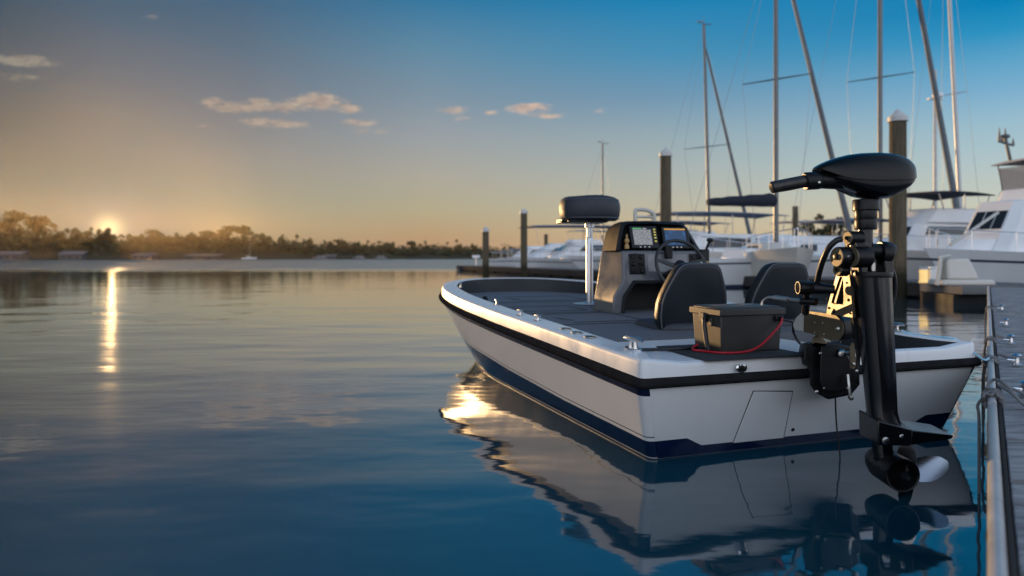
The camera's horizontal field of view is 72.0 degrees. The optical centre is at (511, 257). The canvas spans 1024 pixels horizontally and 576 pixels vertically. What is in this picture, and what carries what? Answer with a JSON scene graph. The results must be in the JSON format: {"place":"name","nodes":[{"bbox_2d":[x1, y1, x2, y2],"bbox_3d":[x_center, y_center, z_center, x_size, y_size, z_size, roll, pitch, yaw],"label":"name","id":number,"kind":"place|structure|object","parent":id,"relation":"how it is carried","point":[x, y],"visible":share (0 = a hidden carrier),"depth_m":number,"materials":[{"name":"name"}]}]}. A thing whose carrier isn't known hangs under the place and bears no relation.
{"place":"outdoors","nodes":[
{"label":"outdoors","id":0,"kind":"place"},
{"bbox_2d":[0,232,518,259],"bbox_3d":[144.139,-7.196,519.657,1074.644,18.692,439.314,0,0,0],"label":"shore","id":1,"kind":"structure","parent":0,"point":[238,254],"depth_m":431.02,"materials":[{"name":"green plant"}]},
{"bbox_2d":[0,209,29,235],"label":"pine tree","id":2,"kind":"object","parent":1,"relation":"on","point":[13,219],"visible":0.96,"depth_m":362.97,"materials":[{"name":"green plant"}]},
{"bbox_2d":[0,251,31,259],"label":"boat house","id":3,"kind":"structure","parent":1,"relation":"on","point":[14,255],"depth_m":344.33,"materials":[{"name":"grey glass"}]},
{"bbox_2d":[15,226,31,243],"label":"gum tree","id":4,"kind":"object","parent":1,"relation":"on","point":[21,228],"visible":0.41,"depth_m":366.62,"materials":[{"name":"green plant"}]},
{"bbox_2d":[23,215,52,244],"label":"pine tree","id":5,"kind":"object","parent":1,"relation":"on","point":[33,222],"visible":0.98,"depth_m":370.10,"materials":[{"name":"green plant"}]},
{"bbox_2d":[49,223,67,243],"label":"gum tree","id":6,"kind":"object","parent":1,"relation":"on","point":[59,233],"visible":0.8,"depth_m":375.82,"materials":[{"name":"green plant"}]},
{"bbox_2d":[58,251,88,259],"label":"boat house","id":7,"kind":"structure","parent":1,"relation":"on","point":[71,255],"depth_m":361.22,"materials":[{"name":"grey glass"}]},
{"bbox_2d":[70,227,87,245],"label":"gum tree","id":8,"kind":"object","parent":1,"relation":"on","point":[73,231],"visible":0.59,"depth_m":381.48,"materials":[{"name":"green plant"}]},
{"bbox_2d":[87,230,98,244],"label":"gum tree","id":9,"kind":"object","parent":1,"relation":"on","point":[89,233],"visible":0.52,"depth_m":385.12,"materials":[{"name":"green plant"}]},
{"bbox_2d":[96,228,108,244],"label":"gum tree","id":10,"kind":"object","parent":1,"relation":"on","point":[100,239],"visible":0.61,"depth_m":388.14,"materials":[{"name":"green plant"}]},
{"bbox_2d":[95,229,112,245],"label":"gum tree","id":11,"kind":"object","parent":1,"relation":"on","point":[105,233],"visible":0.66,"depth_m":389.05,"materials":[{"name":"green plant"}]},
{"bbox_2d":[104,227,118,242],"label":"gum tree","id":12,"kind":"object","parent":1,"relation":"on","point":[112,238],"visible":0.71,"depth_m":392.38,"materials":[{"name":"green plant"}]},
{"bbox_2d":[133,233,145,246],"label":"gum tree","id":13,"kind":"object","parent":1,"relation":"on","point":[141,238],"visible":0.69,"depth_m":402.68,"materials":[{"name":"green plant"}]},
{"bbox_2d":[132,253,158,259],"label":"boat house","id":14,"kind":"structure","parent":1,"relation":"on","point":[144,256],"depth_m":385.36,"materials":[{"name":"grey glass"}]},
{"bbox_2d":[144,229,163,242],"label":"pine tree","id":15,"kind":"object","parent":1,"relation":"on","point":[152,233],"visible":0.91,"depth_m":407.65,"materials":[{"name":"green plant"}]},
{"bbox_2d":[172,232,183,246],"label":"gum tree","id":16,"kind":"object","parent":1,"relation":"on","point":[177,241],"visible":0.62,"depth_m":417.28,"materials":[{"name":"green plant"}]},
{"bbox_2d":[185,232,200,245],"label":"gum tree","id":17,"kind":"object","parent":1,"relation":"on","point":[189,238],"visible":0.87,"depth_m":423.37,"materials":[{"name":"green plant"}]},
{"bbox_2d":[183,254,224,259],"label":"boat house","id":18,"kind":"structure","parent":1,"relation":"on","point":[203,257],"depth_m":406.78,"materials":[{"name":"grey glass"}]},
{"bbox_2d":[198,230,215,242],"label":"pine tree","id":19,"kind":"object","parent":1,"relation":"on","point":[207,234],"visible":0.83,"depth_m":429.05,"materials":[{"name":"green plant"}]},
{"bbox_2d":[215,225,237,246],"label":"pine tree","id":20,"kind":"object","parent":1,"relation":"on","point":[227,230],"visible":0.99,"depth_m":437.61,"materials":[{"name":"green plant"}]},
{"bbox_2d":[233,225,253,244],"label":"pine tree","id":21,"kind":"object","parent":1,"relation":"on","point":[243,229],"visible":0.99,"depth_m":443.85,"materials":[{"name":"green plant"}]},
{"bbox_2d":[0,219,520,256],"bbox_3d":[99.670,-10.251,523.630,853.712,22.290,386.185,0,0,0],"label":"woodland","id":22,"kind":"object","parent":1,"relation":"on","point":[21,239],"visible":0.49,"depth_m":423.01,"materials":[{"name":"green plant"}]},
{"bbox_2d":[257,233,271,247],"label":"gum tree","id":23,"kind":"object","parent":1,"relation":"on","point":[264,240],"visible":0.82,"depth_m":455.70,"materials":[{"name":"green plant"}]},
{"bbox_2d":[278,236,288,248],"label":"gum tree","id":24,"kind":"object","parent":1,"relation":"on","point":[281,240],"visible":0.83,"depth_m":465.86,"materials":[{"name":"green plant"}]},
{"bbox_2d":[291,234,301,247],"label":"gum tree","id":25,"kind":"object","parent":1,"relation":"on","point":[296,236],"visible":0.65,"depth_m":474.21,"materials":[{"name":"green plant"}]},
{"bbox_2d":[304,238,312,249],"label":"gum tree","id":26,"kind":"object","parent":1,"relation":"on","point":[310,241],"visible":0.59,"depth_m":480.26,"materials":[{"name":"green plant"}]},
{"bbox_2d":[324,254,336,258],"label":"boat house","id":27,"kind":"structure","parent":1,"relation":"on","point":[329,256],"depth_m":474.82,"materials":[{"name":"grey glass"}]},
{"bbox_2d":[334,239,346,248],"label":"pine tree","id":28,"kind":"object","parent":1,"relation":"on","point":[341,244],"visible":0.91,"depth_m":500.08,"materials":[{"name":"green plant"}]},
{"bbox_2d":[352,241,360,251],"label":"gum tree","id":29,"kind":"object","parent":1,"relation":"on","point":[357,244],"visible":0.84,"depth_m":511.16,"materials":[{"name":"green plant"}]},
{"bbox_2d":[362,240,369,249],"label":"gum tree","id":30,"kind":"object","parent":1,"relation":"on","point":[365,247],"visible":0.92,"depth_m":518.25,"materials":[{"name":"green plant"}]},
{"bbox_2d":[388,241,395,251],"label":"gum tree","id":31,"kind":"object","parent":1,"relation":"on","point":[392,244],"visible":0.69,"depth_m":535.29,"materials":[{"name":"green plant"}]},
{"bbox_2d":[406,241,416,248],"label":"pine tree","id":32,"kind":"object","parent":1,"relation":"on","point":[411,243],"visible":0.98,"depth_m":549.69,"materials":[{"name":"green plant"}]},
{"bbox_2d":[454,239,461,249],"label":"gum tree","id":33,"kind":"object","parent":1,"relation":"on","point":[459,245],"visible":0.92,"depth_m":585.68,"materials":[{"name":"green plant"}]},
{"bbox_2d":[470,243,476,251],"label":"gum tree","id":34,"kind":"object","parent":1,"relation":"on","point":[472,246],"visible":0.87,"depth_m":597.40,"materials":[{"name":"green plant"}]},
{"bbox_2d":[0,259,986,575],"bbox_3d":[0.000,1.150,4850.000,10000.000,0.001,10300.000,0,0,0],"label":"water","id":35,"kind":"structure","parent":0,"point":[322,417],"depth_m":3.99,"materials":[{"name":"blue liquid"}]},
{"bbox_2d":[241,255,256,259],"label":"sailboat","id":36,"kind":"object","parent":35,"relation":"on","point":[250,258],"visible":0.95,"depth_m":419.88,"materials":[{"name":"plastic"}]},
{"bbox_2d":[313,255,326,258],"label":"motor yacht","id":37,"kind":"object","parent":35,"relation":"on","point":[320,257],"visible":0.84,"depth_m":452.06,"materials":[{"name":"white plastic"}]},
{"bbox_2d":[352,256,365,258],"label":"motor yacht","id":38,"kind":"object","parent":35,"relation":"on","point":[359,257],"visible":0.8,"depth_m":478.24,"materials":[{"name":"white plastic"}]},
{"bbox_2d":[374,256,386,258],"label":"motor yacht","id":39,"kind":"object","parent":35,"relation":"on","point":[380,257],"visible":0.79,"depth_m":492.86,"materials":[{"name":"white plastic"}]},
{"bbox_2d":[456,255,479,270],"bbox_3d":[-3.562,0.463,64.000,2.900,1.375,2.400,0,0,0],"label":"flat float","id":40,"kind":"object","parent":35,"relation":"on","point":[476,256],"visible":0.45,"depth_m":63.75,"materials":[{"name":"white plastic"}]},
{"bbox_2d":[482,226,489,277],"bbox_3d":[-1.496,-0.012,40.000,0.434,3.524,0.441,0,0,34],"label":"piling","id":41,"kind":"object","parent":35,"relation":"in","point":[485,251],"visible":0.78,"depth_m":39.85,"materials":[{"name":"brown wood"}]},
{"bbox_2d":[520,208,527,277],"bbox_3d":[0.678,-0.534,40.000,0.452,4.567,0.446,0,0,-26],"label":"piling","id":42,"kind":"object","parent":35,"relation":"in","point":[523,213],"visible":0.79,"depth_m":39.83,"materials":[{"name":"brown wood"}]},
{"bbox_2d":[489,246,559,265],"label":"motor yacht","id":43,"kind":"object","parent":35,"relation":"on","point":[495,262],"visible":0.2,"depth_m":68.44,"materials":[{"name":"white plastic"}]},
{"bbox_2d":[498,243,567,265],"bbox_3d":[3.937,0.122,61.822,11.000,2.745,3.800,0,0,-19],"label":"motor yacht","id":44,"kind":"object","parent":35,"relation":"on","point":[548,247],"visible":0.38,"depth_m":60.62,"materials":[{"name":"white plastic"}]},
{"bbox_2d":[544,234,547,245],"bbox_3d":[2.992,-0.157,62.000,0.342,3.813,0.347,0,0,27],"label":"piling","id":45,"kind":"object","parent":35,"relation":"in","point":[545,239],"visible":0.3,"depth_m":61.89,"materials":[{"name":"wood"}]},
{"bbox_2d":[506,225,611,267],"bbox_3d":[5.681,-0.495,54.153,13.000,4.010,4.200,0,0,-19],"label":"motor yacht","id":46,"kind":"object","parent":35,"relation":"on","point":[564,249],"visible":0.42,"depth_m":52.24,"materials":[{"name":"white plastic"}]},
{"bbox_2d":[580,245,602,250],"bbox_3d":[6.306,-0.725,53.166,2.666,0.450,0.219,0,0,-12],"label":"window","id":47,"kind":"structure","parent":46,"relation":"in","point":[594,246],"depth_m":53.14,"materials":[{"name":"black glass"}]},
{"bbox_2d":[560,138,609,258],"bbox_3d":[7.847,-4.497,61.954,6.998,12.105,2.099,0,0,-19],"label":"sailboat","id":48,"kind":"object","parent":35,"relation":"on","point":[602,143],"visible":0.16,"depth_m":61.93,"materials":[{"name":"metal"}]},
{"bbox_2d":[564,230,606,242],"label":"motor yacht","id":49,"kind":"object","parent":35,"relation":"on","point":[579,240],"visible":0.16,"depth_m":79.57,"materials":[{"name":"white plastic"}]},
{"bbox_2d":[566,221,729,268],"bbox_3d":[9.770,-0.530,49.153,13.000,4.140,4.200,0,0,-19],"label":"motor yacht","id":50,"kind":"object","parent":35,"relation":"on","point":[579,262],"visible":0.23,"depth_m":47.22,"materials":[{"name":"white plastic"}]},
{"bbox_2d":[659,147,671,221],"bbox_3d":[6.766,-1.551,31.000,0.560,6.602,0.568,0,0,-22],"label":"piling","id":51,"kind":"object","parent":35,"relation":"in","point":[665,154],"visible":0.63,"depth_m":30.80,"materials":[{"name":"brown wood"}]},
{"bbox_2d":[655,21,751,233],"bbox_3d":[12.771,-7.098,45.934,9.997,17.305,2.999,0,0,-19],"label":"sailboat","id":52,"kind":"object","parent":35,"relation":"on","point":[705,54],"visible":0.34,"depth_m":45.95,"materials":[{"name":"metal"}]},
{"bbox_2d":[439,195,981,459],"bbox_3d":[0.879,0.380,7.167,2.724,2.101,6.258,0,0,-19],"label":"fishing boat","id":53,"kind":"object","parent":35,"relation":"on","point":[572,349],"visible":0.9,"depth_m":4.80,"materials":[{"name":"white plastic"}]},
{"bbox_2d":[642,346,697,350],"bbox_3d":[0.929,0.566,4.393,0.493,0.029,0.067,0,0,-5],"label":"power cable","id":54,"kind":"object","parent":53,"relation":"on","point":[666,349],"visible":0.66,"depth_m":4.37,"materials":[{"name":"black rubber"}]},
{"bbox_2d":[691,318,782,353],"bbox_3d":[1.387,0.471,4.286,0.562,0.205,0.216,0,0,0],"label":"power cable","id":55,"kind":"object","parent":53,"relation":"on","point":[750,350],"visible":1,"depth_m":4.25,"materials":[{"name":"red rubber"}]},
{"bbox_2d":[690,303,785,351],"bbox_3d":[1.396,0.436,4.422,0.531,0.277,0.349,0,0,-19],"label":"battery box","id":56,"kind":"object","parent":53,"relation":"on","point":[733,327],"visible":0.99,"depth_m":4.31,"materials":[{"name":"grey plastic"}]},
{"bbox_2d":[783,319,840,344],"bbox_3d":[1.852,0.468,4.396,0.379,0.184,0.106,0,0,-7],"label":"power cable","id":57,"kind":"object","parent":53,"relation":"on","point":[795,335],"visible":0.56,"depth_m":4.36,"materials":[{"name":"black rubber"}]},
{"bbox_2d":[760,153,952,494],"bbox_3d":[1.696,0.368,3.813,0.883,1.758,0.974,0,0,0],"label":"trolling motor","id":58,"kind":"object","parent":53,"relation":"attached to","point":[861,303],"visible":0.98,"depth_m":3.41,"materials":[{"name":"black metal"}]},
{"bbox_2d":[901,330,989,360],"bbox_3d":[2.983,0.594,4.843,0.115,0.152,0.588,0,0,-25],"label":"mooring rope","id":59,"kind":"object","parent":53,"relation":"attached to","point":[980,357],"visible":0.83,"depth_m":4.83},
{"bbox_2d":[647,211,791,251],"bbox_3d":[11.490,-0.598,42.153,13.000,4.305,4.200,0,0,-19],"label":"motor yacht","id":60,"kind":"object","parent":35,"relation":"on","point":[715,245],"visible":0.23,"depth_m":41.39,"materials":[{"name":"white plastic"}]},
{"bbox_2d":[709,238,750,246],"bbox_3d":[12.730,-0.875,41.291,2.969,0.550,0.197,0,0,-13],"label":"window","id":61,"kind":"structure","parent":60,"relation":"in","point":[716,243],"depth_m":41.24,"materials":[{"name":"black glass"}]},
{"bbox_2d":[456,265,1010,297],"bbox_3d":[5.455,1.025,39.444,2.260,0.650,53.335,0,0,-21],"label":"dock","id":62,"kind":"object","parent":35,"relation":"on","point":[913,287],"visible":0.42,"depth_m":42.06,"materials":[{"name":"wood"}]},
{"bbox_2d":[919,268,927,282],"bbox_3d":[11.453,0.495,19.600,0.240,0.410,0.236,0,0,0],"label":"dock lamp","id":63,"kind":"object","parent":62,"relation":"on","point":[923,275],"visible":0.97,"depth_m":19.52,"materials":[{"name":"yellow glass"}]},
{"bbox_2d":[919,266,937,279],"bbox_3d":[11.922,0.475,19.800,0.660,0.450,0.540,0,0,0],"label":"dock box","id":64,"kind":"object","parent":62,"relation":"on","point":[932,271],"visible":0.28,"depth_m":19.56,"materials":[{"name":"white plastic"}]},
{"bbox_2d":[927,254,995,284],"bbox_3d":[11.509,0.308,18.150,1.504,0.797,0.700,0,0,0],"label":"box","id":65,"kind":"object","parent":62,"relation":"on","point":[955,271],"visible":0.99,"depth_m":17.87,"materials":[{"name":"white plastic"}]},
{"bbox_2d":[689,0,851,287],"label":"sailboat","id":66,"kind":"object","parent":35,"relation":"on","point":[734,265],"visible":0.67,"depth_m":28.90,"materials":[{"name":"white metal"}]},
{"bbox_2d":[743,228,813,275],"bbox_3d":[10.292,0.287,27.265,2.500,2.638,6.200,0,0,9],"label":"motor yacht","id":67,"kind":"object","parent":35,"relation":"on","point":[768,252],"visible":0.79,"depth_m":25.59,"materials":[{"name":"white plastic"}]},
{"bbox_2d":[700,218,888,257],"bbox_3d":[13.620,-0.158,32.905,11.500,3.485,3.900,0,0,-19],"label":"motor yacht","id":68,"kind":"object","parent":35,"relation":"on","point":[819,244],"visible":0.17,"depth_m":31.95,"materials":[{"name":"white plastic"}]},
{"bbox_2d":[800,244,816,250],"bbox_3d":[13.325,-0.450,31.788,1.053,0.300,0.204,0,0,-10],"label":"window","id":69,"kind":"structure","parent":68,"relation":"in","point":[814,246],"depth_m":31.80,"materials":[{"name":"black glass"}]},
{"bbox_2d":[792,206,797,235],"bbox_3d":[18.500,-0.802,46.000,0.382,5.105,0.388,0,0,-2],"label":"piling","id":70,"kind":"object","parent":35,"relation":"in","point":[795,219],"visible":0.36,"depth_m":45.84,"materials":[{"name":"wood"}]},
{"bbox_2d":[769,220,844,236],"bbox_3d":[22.160,-0.620,54.319,14.000,4.560,4.400,0,0,-19],"label":"motor yacht","id":71,"kind":"object","parent":35,"relation":"on","point":[803,221],"visible":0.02,"depth_m":55.52,"materials":[{"name":"white plastic"}]},
{"bbox_2d":[798,224,823,235],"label":"gum tree","id":72,"kind":"object","parent":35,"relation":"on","point":[810,229],"visible":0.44,"depth_m":189.43,"materials":[{"name":"green plant"}]},
{"bbox_2d":[825,216,846,236],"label":"gum tree","id":73,"kind":"object","parent":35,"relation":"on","point":[840,227],"visible":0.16,"depth_m":189.61,"materials":[{"name":"green plant"}]},
{"bbox_2d":[787,0,959,269],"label":"sailboat","id":74,"kind":"object","parent":35,"relation":"on","point":[945,147],"visible":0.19,"depth_m":33.74,"materials":[{"name":"metal"}]},
{"bbox_2d":[873,237,886,243],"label":"motor yacht","id":75,"kind":"object","parent":35,"relation":"on","point":[874,240],"visible":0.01,"depth_m":45.28,"materials":[{"name":"white plastic"}]},
{"bbox_2d":[887,109,908,296],"bbox_3d":[11.285,-1.301,20.600,0.545,6.103,0.537,0,0,-12],"label":"piling","id":76,"kind":"object","parent":35,"relation":"in","point":[897,120],"visible":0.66,"depth_m":20.40,"materials":[{"name":"brown wood"}]},
{"bbox_2d":[873,191,994,278],"bbox_3d":[20.716,-0.667,32.153,13.000,4.565,4.200,0,0,-19],"label":"motor yacht","id":77,"kind":"object","parent":35,"relation":"on","point":[919,221],"visible":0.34,"depth_m":30.42,"materials":[{"name":"white plastic"}]},
{"bbox_2d":[926,226,966,234],"bbox_3d":[19.589,-1.175,30.674,3.877,0.350,0.107,0,0,-14],"label":"window","id":78,"kind":"structure","parent":77,"relation":"in","point":[953,232],"depth_m":30.46,"materials":[{"name":"grey glass"}]},
{"bbox_2d":[927,70,943,207],"bbox_3d":[22.081,-4.147,36.947,7.998,11.405,2.399,0,0,-19],"label":"sailboat","id":79,"kind":"object","parent":35,"relation":"on","point":[941,94],"visible":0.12,"depth_m":36.93,"materials":[{"name":"white metal"}]},
{"bbox_2d":[907,0,978,208],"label":"sailboat","id":80,"kind":"object","parent":35,"relation":"on","point":[955,109],"visible":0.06,"depth_m":37.91,"materials":[{"name":"metal"}]},
{"bbox_2d":[920,283,1023,303],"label":"cross dock","id":81,"kind":"object","parent":35,"relation":"on","point":[961,294],"visible":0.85,"depth_m":17.55,"materials":[{"name":"wood"}]},
{"bbox_2d":[923,127,1023,282],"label":"motor yacht","id":82,"kind":"object","parent":35,"relation":"on","point":[989,243],"visible":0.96,"depth_m":22.73,"materials":[{"name":"white plastic"}]},
{"bbox_2d":[969,212,985,228],"bbox_3d":[15.746,-1.250,23.821,0.439,0.600,0.330,0,0,-19],"label":"window","id":83,"kind":"structure","parent":82,"relation":"in","point":[979,216],"depth_m":23.82,"materials":[{"name":"black glass"}]},
{"bbox_2d":[979,211,996,228],"bbox_3d":[15.874,-1.250,23.457,0.439,0.600,0.343,0,0,-19],"label":"window","id":84,"kind":"structure","parent":82,"relation":"in","point":[987,225],"depth_m":23.42,"materials":[{"name":"black glass"}]},
{"bbox_2d":[991,210,1007,228],"bbox_3d":[16.002,-1.250,23.093,0.439,0.600,0.330,0,0,-19],"label":"window","id":85,"kind":"structure","parent":82,"relation":"in","point":[1000,218],"depth_m":23.07,"materials":[{"name":"black glass"}]},
{"bbox_2d":[987,286,1023,575],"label":"dock","id":86,"kind":"object","parent":35,"relation":"on","point":[1005,488],"visible":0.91,"depth_m":2.67,"materials":[{"name":"grey wood"}]},
{"bbox_2d":[984,305,998,337],"bbox_3d":[6.353,0.876,9.329,0.154,0.511,0.197,0,0,0],"label":"mooring rope","id":87,"kind":"object","parent":86,"relation":"attached to","point":[986,307],"visible":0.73,"depth_m":9.37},
{"bbox_2d":[982,334,1008,388],"bbox_3d":[3.917,0.876,5.723,0.161,0.511,0.197,0,0,0],"label":"mooring rope","id":88,"kind":"object","parent":86,"relation":"attached to","point":[994,339],"visible":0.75,"depth_m":5.72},
{"bbox_2d":[981,352,1013,426],"bbox_3d":[3.175,0.876,4.621,0.156,0.511,0.197,0,0,0],"label":"mooring rope","id":89,"kind":"object","parent":86,"relation":"attached to","point":[996,360],"visible":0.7,"depth_m":4.66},
{"bbox_2d":[976,378,1023,493],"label":"mooring rope","id":90,"kind":"object","parent":86,"relation":"attached to","point":[987,391],"visible":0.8,"depth_m":3.42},
{"bbox_2d":[0,0,1023,250],"label":"sky","id":91,"kind":"structure","parent":0,"point":[400,122],"materials":[{"name":"blue"}]},
{"bbox_2d":[812,214,836,235],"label":"gum tree","id":92,"kind":"object","parent":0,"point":[827,230],"visible":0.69,"depth_m":189.16,"materials":[{"name":"green plant"}]}
]}

